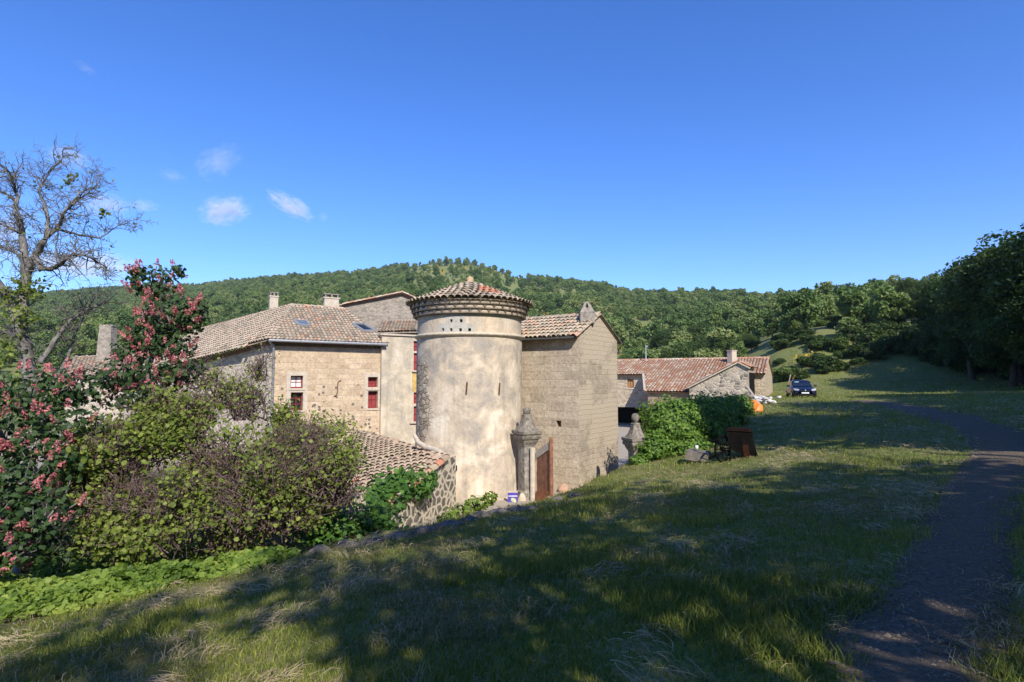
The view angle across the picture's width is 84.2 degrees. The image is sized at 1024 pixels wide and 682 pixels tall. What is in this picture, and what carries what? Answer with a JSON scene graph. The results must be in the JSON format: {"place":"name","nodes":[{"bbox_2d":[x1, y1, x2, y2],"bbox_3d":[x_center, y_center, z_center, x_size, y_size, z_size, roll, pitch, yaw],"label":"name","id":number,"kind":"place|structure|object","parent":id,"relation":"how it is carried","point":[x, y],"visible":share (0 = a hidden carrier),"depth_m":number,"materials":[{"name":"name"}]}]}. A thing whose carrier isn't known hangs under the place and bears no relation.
{"place":"outdoors","nodes":[
{"label":"outdoors","id":0,"kind":"place"},
{"bbox_2d":[0,263,1023,681],"bbox_3d":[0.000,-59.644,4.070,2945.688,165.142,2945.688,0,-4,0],"label":"ground","id":1,"kind":"structure","parent":0,"point":[874,367],"depth_m":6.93,"materials":[{"name":"green plant"}]},
{"bbox_2d":[38,340,67,368],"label":"hillside tree","id":2,"kind":"object","parent":1,"relation":"on","point":[59,362],"visible":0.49,"depth_m":105.16,"materials":[{"name":"green plant"}]},
{"bbox_2d":[0,133,158,430],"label":"bare tree","id":3,"kind":"object","parent":1,"relation":"on","point":[18,307],"visible":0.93,"depth_m":12.16,"materials":[{"name":"grey plant"}]},
{"bbox_2d":[0,352,159,574],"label":"chestnut tree","id":4,"kind":"object","parent":1,"relation":"on","point":[24,511],"visible":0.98,"depth_m":9.33,"materials":[{"name":"green plant"}]},
{"bbox_2d":[74,338,97,355],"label":"hillside tree","id":5,"kind":"object","parent":1,"relation":"on","point":[90,349],"visible":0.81,"depth_m":119.23,"materials":[{"name":"green plant"}]},
{"bbox_2d":[78,325,98,353],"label":"hillside tree","id":6,"kind":"object","parent":1,"relation":"on","point":[93,333],"visible":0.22,"depth_m":123.81,"materials":[{"name":"green plant"}]},
{"bbox_2d":[64,324,144,426],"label":"cottage","id":7,"kind":"structure","parent":1,"relation":"on","point":[107,334],"depth_m":45.37,"materials":[{"name":"stone"}]},
{"bbox_2d":[39,364,236,570],"bbox_3d":[-6.891,2.181,10.390,3.632,3.604,3.312,0,-4,0],"label":"judas bush","id":8,"kind":"object","parent":1,"relation":"on","point":[113,513],"visible":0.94,"depth_m":9.81,"materials":[{"name":"green plant"}]},
{"bbox_2d":[0,539,300,624],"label":"ground ivy","id":9,"kind":"object","parent":1,"relation":"on","point":[78,584],"visible":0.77,"depth_m":8.04,"materials":[{"name":"green plant"}]},
{"bbox_2d":[103,258,209,480],"bbox_3d":[-7.848,0.594,12.550,1.916,4.924,2.341,2,-5,-32],"label":"chestnut tree","id":10,"kind":"object","parent":1,"relation":"on","point":[150,344],"visible":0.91,"depth_m":12.29,"materials":[{"name":"green plant"}]},
{"bbox_2d":[163,329,280,427],"bbox_3d":[-6.352,0.803,12.272,2.523,2.245,1.889,1,-4,-21],"label":"judas bush","id":11,"kind":"object","parent":1,"relation":"on","point":[233,401],"visible":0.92,"depth_m":12.36,"materials":[{"name":"green plant"}]},
{"bbox_2d":[125,292,388,455],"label":"house","id":12,"kind":"structure","parent":1,"relation":"on","point":[328,357],"depth_m":31.78,"materials":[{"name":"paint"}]},
{"bbox_2d":[287,372,307,389],"bbox_3d":[-11.713,2.164,30.755,1.051,1.000,0.622,2,-5,-31],"label":"window","id":13,"kind":"structure","parent":12,"relation":"in","point":[294,379],"depth_m":30.69,"materials":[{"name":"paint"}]},
{"bbox_2d":[287,388,307,411],"bbox_3d":[-11.691,3.198,30.697,1.050,1.282,0.622,2,-5,-31],"label":"window","id":14,"kind":"structure","parent":12,"relation":"in","point":[290,393],"depth_m":30.66,"materials":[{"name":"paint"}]},
{"bbox_2d":[364,373,379,389],"bbox_3d":[-8.133,2.355,32.865,0.988,0.971,0.595,2,-5,-31],"label":"window","id":15,"kind":"structure","parent":12,"relation":"in","point":[370,378],"depth_m":32.78,"materials":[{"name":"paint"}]},
{"bbox_2d":[364,387,379,409],"bbox_3d":[-8.118,3.327,32.807,0.987,1.311,0.594,2,-5,-31],"label":"window","id":16,"kind":"structure","parent":12,"relation":"in","point":[370,395],"depth_m":32.75,"materials":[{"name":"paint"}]},
{"bbox_2d":[161,410,374,558],"bbox_3d":[-4.574,2.735,11.000,3.811,2.812,3.114,3,-5,-35],"label":"judas bush","id":17,"kind":"object","parent":1,"relation":"on","point":[294,469],"visible":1,"depth_m":10.56,"materials":[{"name":"green plant"}]},
{"bbox_2d":[253,394,361,449],"bbox_3d":[-4.746,1.990,13.530,2.435,1.499,1.935,0,-4,0],"label":"judas bush","id":18,"kind":"object","parent":1,"relation":"on","point":[283,411],"visible":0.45,"depth_m":13.24,"materials":[{"name":"green plant"}]},
{"bbox_2d":[263,493,365,551],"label":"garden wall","id":19,"kind":"structure","parent":1,"relation":"on","point":[281,540],"depth_m":12.67,"materials":[{"name":"grey stone"}]},
{"bbox_2d":[289,506,362,553],"bbox_3d":[-3.954,3.946,11.819,1.619,1.465,2.087,1,-4,-19],"label":"laurel shrub","id":20,"kind":"object","parent":1,"relation":"on","point":[314,538],"visible":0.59,"depth_m":11.46,"materials":[{"name":"green plant"}]},
{"bbox_2d":[346,491,408,539],"bbox_3d":[-3.191,4.231,13.060,1.615,1.523,1.504,3,-5,-38],"label":"wall creeper","id":21,"kind":"object","parent":1,"relation":"on","point":[373,522],"depth_m":12.83,"materials":[{"name":"green plant"}]},
{"bbox_2d":[339,291,417,334],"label":"gabled house","id":22,"kind":"structure","parent":1,"relation":"on","point":[389,313],"depth_m":41.00,"materials":[{"name":"grey stone"}]},
{"bbox_2d":[323,430,455,529],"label":"tiled shed","id":23,"kind":"structure","parent":1,"relation":"on","point":[391,452],"depth_m":18.61,"materials":[{"name":"tile"}]},
{"bbox_2d":[351,464,437,535],"bbox_3d":[-3.373,4.585,15.269,2.309,2.141,4.683,-1,-4,13],"label":"ivy","id":24,"kind":"object","parent":23,"relation":"attached to","point":[390,485],"visible":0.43,"depth_m":15.52,"materials":[{"name":"green plant"}]},
{"bbox_2d":[408,466,439,505],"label":"ivy","id":25,"kind":"object","parent":23,"relation":"attached to","point":[431,478],"visible":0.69,"depth_m":16.40,"materials":[{"name":"green plant"}]},
{"bbox_2d":[377,333,416,443],"bbox_3d":[-6.594,3.303,34.236,3.500,7.272,2.120,2,-5,-31],"label":"stair bay","id":26,"kind":"object","parent":1,"relation":"on","point":[398,372],"visible":0.45,"depth_m":33.15,"materials":[{"name":"beige paint"}]},
{"bbox_2d":[433,520,464,528],"bbox_3d":[-1.164,3.478,10.599,0.632,0.258,0.390,0,-4,0],"label":"edge stone","id":27,"kind":"object","parent":1,"relation":"on","point":[448,522],"visible":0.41,"depth_m":10.51,"materials":[{"name":"grey stone"}]},
{"bbox_2d":[436,491,498,522],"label":"weed clump","id":28,"kind":"object","parent":1,"relation":"on","point":[477,506],"visible":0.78,"depth_m":14.97,"materials":[{"name":"green plant"}]},
{"bbox_2d":[405,276,533,502],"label":"round tower","id":29,"kind":"structure","parent":1,"relation":"on","point":[468,337],"depth_m":20.12,"materials":[{"name":"beige paint"}]},
{"bbox_2d":[0,398,1023,681],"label":"hay","id":30,"kind":"object","parent":1,"relation":"on","point":[420,568],"visible":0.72,"depth_m":6.09},
{"bbox_2d":[511,407,541,500],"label":"gate pillar","id":31,"kind":"structure","parent":1,"relation":"on","point":[526,433],"depth_m":19.92,"materials":[{"name":"stone"}]},
{"bbox_2d":[536,437,552,501],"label":"wooden gate","id":32,"kind":"structure","parent":1,"relation":"on","point":[544,455],"depth_m":19.25,"materials":[{"name":"red wood"}]},
{"bbox_2d":[521,301,622,488],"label":"stone building","id":33,"kind":"structure","parent":1,"relation":"on","point":[569,384],"depth_m":22.78,"materials":[{"name":"beige stone"}]},
{"bbox_2d":[614,325,629,353],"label":"hillside tree","id":34,"kind":"object","parent":1,"relation":"on","point":[621,333],"visible":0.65,"depth_m":146.78,"materials":[{"name":"green plant"}]},
{"bbox_2d":[622,338,641,353],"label":"hillside tree","id":35,"kind":"object","parent":1,"relation":"on","point":[633,343],"visible":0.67,"depth_m":134.34,"materials":[{"name":"green plant"}]},
{"bbox_2d":[621,413,645,461],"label":"gate pillar","id":36,"kind":"structure","parent":1,"relation":"on","point":[633,438],"depth_m":20.24,"materials":[{"name":"stone"}]},
{"bbox_2d":[638,320,662,345],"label":"hillside tree","id":37,"kind":"object","parent":1,"relation":"on","point":[648,330],"visible":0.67,"depth_m":149.41,"materials":[{"name":"green plant"}]},
{"bbox_2d":[648,327,680,349],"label":"leafy tree","id":38,"kind":"object","parent":1,"relation":"on","point":[660,338],"visible":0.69,"depth_m":128.84,"materials":[{"name":"green plant"}]},
{"bbox_2d":[658,343,697,359],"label":"leafy tree","id":39,"kind":"object","parent":1,"relation":"on","point":[684,350],"visible":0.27,"depth_m":95.51,"materials":[{"name":"green plant"}]},
{"bbox_2d":[669,330,691,341],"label":"hillside tree","id":40,"kind":"object","parent":1,"relation":"on","point":[684,336],"visible":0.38,"depth_m":126.51,"materials":[{"name":"green plant"}]},
{"bbox_2d":[677,317,698,329],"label":"hillside tree","id":41,"kind":"object","parent":1,"relation":"on","point":[683,321],"visible":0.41,"depth_m":155.12,"materials":[{"name":"green plant"}]},
{"bbox_2d":[628,390,756,465],"bbox_3d":[8.833,3.611,25.394,3.194,2.909,14.674,-2,-5,32],"label":"creeper hedge","id":42,"kind":"object","parent":1,"relation":"on","point":[674,427],"visible":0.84,"depth_m":20.84,"materials":[{"name":"green plant"}]},
{"bbox_2d":[617,350,772,422],"bbox_3d":[13.907,4.574,53.677,19.090,7.183,15.001,-2,-4,28],"label":"farmhouse","id":43,"kind":"object","parent":1,"relation":"on","point":[642,380],"visible":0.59,"depth_m":52.02,"materials":[{"name":"beige stone"}]},
{"bbox_2d":[685,448,710,461],"bbox_3d":[6.045,3.709,18.350,0.991,0.390,0.600,0,-4,0],"label":"stone trough","id":44,"kind":"object","parent":1,"relation":"on","point":[695,455],"visible":0.77,"depth_m":18.12,"materials":[{"name":"grey stone"}]},
{"bbox_2d":[686,321,712,339],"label":"leafy tree","id":45,"kind":"object","parent":1,"relation":"on","point":[694,331],"visible":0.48,"depth_m":138.66,"materials":[{"name":"green plant"}]},
{"bbox_2d":[686,334,712,352],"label":"leafy tree","id":46,"kind":"object","parent":1,"relation":"on","point":[698,344],"visible":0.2,"depth_m":103.29,"materials":[{"name":"green plant"}]},
{"bbox_2d":[692,347,723,359],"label":"hillside tree","id":47,"kind":"object","parent":1,"relation":"on","point":[704,352],"visible":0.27,"depth_m":83.24,"materials":[{"name":"green plant"}]},
{"bbox_2d":[700,306,724,328],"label":"hillside tree","id":48,"kind":"object","parent":1,"relation":"on","point":[714,319],"visible":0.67,"depth_m":143.68,"materials":[{"name":"green plant"}]},
{"bbox_2d":[705,327,736,350],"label":"hillside tree","id":49,"kind":"object","parent":1,"relation":"on","point":[710,337],"visible":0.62,"depth_m":93.39,"materials":[{"name":"green plant"}]},
{"bbox_2d":[686,360,756,399],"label":"barn","id":50,"kind":"structure","parent":1,"relation":"on","point":[733,377],"depth_m":43.66,"materials":[{"name":"stone"}]},
{"bbox_2d":[713,305,735,325],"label":"hillside tree","id":51,"kind":"object","parent":1,"relation":"on","point":[728,314],"visible":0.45,"depth_m":147.48,"materials":[{"name":"green plant"}]},
{"bbox_2d":[712,335,738,356],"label":"leafy tree","id":52,"kind":"object","parent":1,"relation":"on","point":[731,342],"visible":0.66,"depth_m":91.25,"materials":[{"name":"green plant"}]},
{"bbox_2d":[708,427,757,462],"bbox_3d":[6.935,3.247,17.778,1.788,1.068,1.069,0,-4,0],"label":"farm trailer","id":53,"kind":"object","parent":1,"relation":"on","point":[740,439],"visible":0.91,"depth_m":17.42,"materials":[{"name":"brown metal"}]},
{"bbox_2d":[719,320,747,334],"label":"hillside tree","id":54,"kind":"object","parent":1,"relation":"on","point":[735,326],"visible":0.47,"depth_m":117.34,"materials":[{"name":"green plant"}]},
{"bbox_2d":[733,343,747,356],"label":"hillside tree","id":55,"kind":"object","parent":1,"relation":"on","point":[740,348],"visible":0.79,"depth_m":82.07,"materials":[{"name":"green plant"}]},
{"bbox_2d":[741,333,761,350],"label":"leafy tree","id":56,"kind":"object","parent":1,"relation":"on","point":[752,342],"visible":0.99,"depth_m":89.82,"materials":[{"name":"green plant"}]},
{"bbox_2d":[744,308,765,332],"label":"hillside tree","id":57,"kind":"object","parent":1,"relation":"on","point":[750,322],"visible":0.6,"depth_m":120.69,"materials":[{"name":"green plant"}]},
{"bbox_2d":[752,395,780,403],"bbox_3d":[16.485,3.878,37.082,1.910,0.666,1.328,0,-4,0],"label":"plaster heap","id":58,"kind":"object","parent":1,"relation":"on","point":[762,399],"visible":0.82,"depth_m":36.76,"materials":[{"name":"white"}]},
{"bbox_2d":[761,309,779,337],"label":"hillside tree","id":59,"kind":"object","parent":1,"relation":"on","point":[767,315],"visible":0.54,"depth_m":100.22,"materials":[{"name":"green plant"}]},
{"bbox_2d":[767,339,793,349],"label":"bank shrub","id":60,"kind":"object","parent":1,"relation":"on","point":[780,344],"visible":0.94,"depth_m":77.33,"materials":[{"name":"green plant"}]},
{"bbox_2d":[772,367,797,381],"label":"bank shrub","id":61,"kind":"object","parent":1,"relation":"on","point":[779,374],"visible":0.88,"depth_m":63.94,"materials":[{"name":"green plant"}]},
{"bbox_2d":[771,302,802,324],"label":"hillside tree","id":62,"kind":"object","parent":1,"relation":"on","point":[778,313],"visible":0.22,"depth_m":94.19,"materials":[{"name":"green plant"}]},
{"bbox_2d":[779,316,799,331],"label":"hillside tree","id":63,"kind":"object","parent":1,"relation":"on","point":[794,323],"visible":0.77,"depth_m":85.36,"materials":[{"name":"green plant"}]},
{"bbox_2d":[787,368,810,379],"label":"bank shrub","id":64,"kind":"object","parent":1,"relation":"on","point":[802,373],"visible":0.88,"depth_m":63.23,"materials":[{"name":"green plant"}]},
{"bbox_2d":[778,287,822,329],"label":"hillside tree","id":65,"kind":"object","parent":1,"relation":"on","point":[805,317],"visible":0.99,"depth_m":79.69,"materials":[{"name":"green plant"}]},
{"bbox_2d":[786,380,816,397],"bbox_3d":[23.311,3.866,45.785,2.184,1.460,4.020,-1,-4,17],"label":"parked car","id":66,"kind":"object","parent":1,"relation":"on","point":[799,388],"visible":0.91,"depth_m":44.74,"materials":[{"name":"blue paint"}]},
{"bbox_2d":[789,328,817,341],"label":"bank shrub","id":67,"kind":"object","parent":1,"relation":"on","point":[802,335],"visible":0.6,"depth_m":75.91,"materials":[{"name":"green plant"}]},
{"bbox_2d":[795,352,825,366],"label":"bank shrub","id":68,"kind":"object","parent":1,"relation":"on","point":[803,361],"visible":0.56,"depth_m":67.27,"materials":[{"name":"green plant"}]},
{"bbox_2d":[811,355,839,370],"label":"bank shrub","id":69,"kind":"object","parent":1,"relation":"on","point":[822,362],"visible":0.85,"depth_m":64.21,"materials":[{"name":"green plant"}]},
{"bbox_2d":[815,293,837,318],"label":"hillside tree","id":70,"kind":"object","parent":1,"relation":"on","point":[828,303],"visible":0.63,"depth_m":97.07,"materials":[{"name":"green plant"}]},
{"bbox_2d":[814,281,839,295],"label":"hillside tree","id":71,"kind":"object","parent":1,"relation":"on","point":[826,288],"visible":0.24,"depth_m":131.76,"materials":[{"name":"green plant"}]},
{"bbox_2d":[809,337,850,351],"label":"bank shrub","id":72,"kind":"object","parent":1,"relation":"on","point":[837,343],"visible":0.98,"depth_m":70.60,"materials":[{"name":"green plant"}]},
{"bbox_2d":[833,349,856,357],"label":"bank shrub","id":73,"kind":"object","parent":1,"relation":"on","point":[846,352],"visible":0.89,"depth_m":67.96,"materials":[{"name":"green plant"}]},
{"bbox_2d":[834,325,860,340],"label":"undergrowth shrub","id":74,"kind":"object","parent":1,"relation":"on","point":[846,332],"visible":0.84,"depth_m":72.92,"materials":[{"name":"green plant"}]},
{"bbox_2d":[835,286,869,318],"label":"hillside tree","id":75,"kind":"object","parent":1,"relation":"on","point":[849,302],"visible":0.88,"depth_m":79.49,"materials":[{"name":"green plant"}]},
{"bbox_2d":[850,330,878,346],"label":"undergrowth shrub","id":76,"kind":"object","parent":1,"relation":"on","point":[868,336],"visible":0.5,"depth_m":68.53,"materials":[{"name":"green plant"}]},
{"bbox_2d":[850,344,888,359],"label":"bank shrub","id":77,"kind":"object","parent":1,"relation":"on","point":[882,350],"visible":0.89,"depth_m":65.42,"materials":[{"name":"green plant"}]},
{"bbox_2d":[870,335,891,352],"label":"undergrowth shrub","id":78,"kind":"object","parent":1,"relation":"on","point":[881,341],"visible":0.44,"depth_m":66.08,"materials":[{"name":"green plant"}]},
{"bbox_2d":[869,321,898,335],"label":"undergrowth shrub","id":79,"kind":"object","parent":1,"relation":"on","point":[890,326],"visible":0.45,"depth_m":68.96,"materials":[{"name":"green plant"}]},
{"bbox_2d":[872,335,907,354],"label":"undergrowth shrub","id":80,"kind":"object","parent":1,"relation":"on","point":[893,351],"visible":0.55,"depth_m":65.86,"materials":[{"name":"green plant"}]},
{"bbox_2d":[888,299,916,323],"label":"hillside tree","id":81,"kind":"object","parent":1,"relation":"on","point":[907,305],"visible":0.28,"depth_m":74.30,"materials":[{"name":"green plant"}]},
{"bbox_2d":[882,322,931,351],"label":"undergrowth shrub","id":82,"kind":"object","parent":1,"relation":"on","point":[904,333],"visible":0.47,"depth_m":65.24,"materials":[{"name":"green plant"}]},
{"bbox_2d":[892,277,927,320],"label":"dark tree","id":83,"kind":"object","parent":1,"relation":"on","point":[904,287],"visible":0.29,"depth_m":86.35,"materials":[{"name":"green plant"}]},
{"bbox_2d":[902,335,941,362],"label":"undergrowth shrub","id":84,"kind":"object","parent":1,"relation":"on","point":[923,351],"visible":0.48,"depth_m":62.12,"materials":[{"name":"green plant"}]},
{"bbox_2d":[910,283,934,319],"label":"dark tree","id":85,"kind":"object","parent":1,"relation":"on","point":[918,305],"visible":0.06,"depth_m":73.00,"materials":[{"name":"green plant"}]},
{"bbox_2d":[916,268,951,318],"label":"dark tree","id":86,"kind":"object","parent":1,"relation":"on","point":[936,274],"visible":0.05,"depth_m":68.14,"materials":[{"name":"green plant"}]},
{"bbox_2d":[913,311,958,352],"bbox_3d":[46.106,-0.265,60.126,5.236,6.799,5.389,0,-4,6],"label":"dark tree","id":87,"kind":"object","parent":1,"relation":"on","point":[925,333],"visible":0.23,"depth_m":60.47,"materials":[{"name":"green plant"}]},
{"bbox_2d":[917,264,961,314],"bbox_3d":[47.584,-2.418,58.123,9.128,11.537,10.231,1,-4,-9],"label":"dark tree","id":88,"kind":"object","parent":1,"relation":"on","point":[931,286],"visible":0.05,"depth_m":59.59,"materials":[{"name":"green plant"}]},
{"bbox_2d":[933,347,978,372],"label":"undergrowth shrub","id":89,"kind":"object","parent":1,"relation":"on","point":[948,363],"visible":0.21,"depth_m":56.77,"materials":[{"name":"green plant"}]},
{"bbox_2d":[931,304,993,379],"bbox_3d":[42.331,0.246,51.801,6.220,7.855,6.005,-3,-5,41],"label":"dark tree","id":90,"kind":"object","parent":1,"relation":"on","point":[959,348],"visible":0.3,"depth_m":52.13,"materials":[{"name":"green plant"}]},
{"bbox_2d":[925,265,1003,376],"bbox_3d":[44.825,-2.243,52.438,10.293,12.986,10.000,0,-4,0],"label":"dark tree","id":91,"kind":"object","parent":1,"relation":"on","point":[944,279],"visible":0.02,"depth_m":54.43,"materials":[{"name":"green plant"}]},
{"bbox_2d":[948,345,987,373],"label":"undergrowth shrub","id":92,"kind":"object","parent":1,"relation":"on","point":[962,362],"visible":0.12,"depth_m":55.35,"materials":[{"name":"green plant"}]},
{"bbox_2d":[930,234,1023,383],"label":"dark tree","id":93,"kind":"object","parent":1,"relation":"on","point":[949,287],"visible":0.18,"depth_m":48.20,"materials":[{"name":"green plant"}]},
{"bbox_2d":[951,229,1023,327],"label":"dark tree","id":94,"kind":"object","parent":1,"relation":"on","point":[986,265],"visible":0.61,"depth_m":43.32,"materials":[{"name":"green plant"}]},
{"bbox_2d":[959,298,1023,386],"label":"dark tree","id":95,"kind":"object","parent":1,"relation":"on","point":[992,353],"visible":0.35,"depth_m":43.80,"materials":[{"name":"green plant"}]},
{"bbox_2d":[971,275,1023,365],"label":"dark tree","id":96,"kind":"object","parent":1,"relation":"on","point":[1010,328],"visible":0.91,"depth_m":40.19,"materials":[{"name":"green plant"}]},
{"bbox_2d":[979,223,1023,305],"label":"dark tree","id":97,"kind":"object","parent":1,"relation":"on","point":[1018,260],"visible":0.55,"depth_m":40.55,"materials":[{"name":"green plant"}]},
{"bbox_2d":[0,0,1023,292],"label":"sky","id":98,"kind":"structure","parent":0,"point":[761,146],"materials":[{"name":"blue"}]},
{"bbox_2d":[818,400,1023,681],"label":"path","id":99,"kind":"structure","parent":0,"point":[905,672],"depth_m":4.93,"materials":[{"name":"grey gravel"}]},
{"bbox_2d":[787,401,1023,681],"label":"pebbles","id":100,"kind":"object","parent":99,"relation":"on","point":[911,630],"visible":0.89,"depth_m":4.05,"materials":[{"name":"grey gravel"}]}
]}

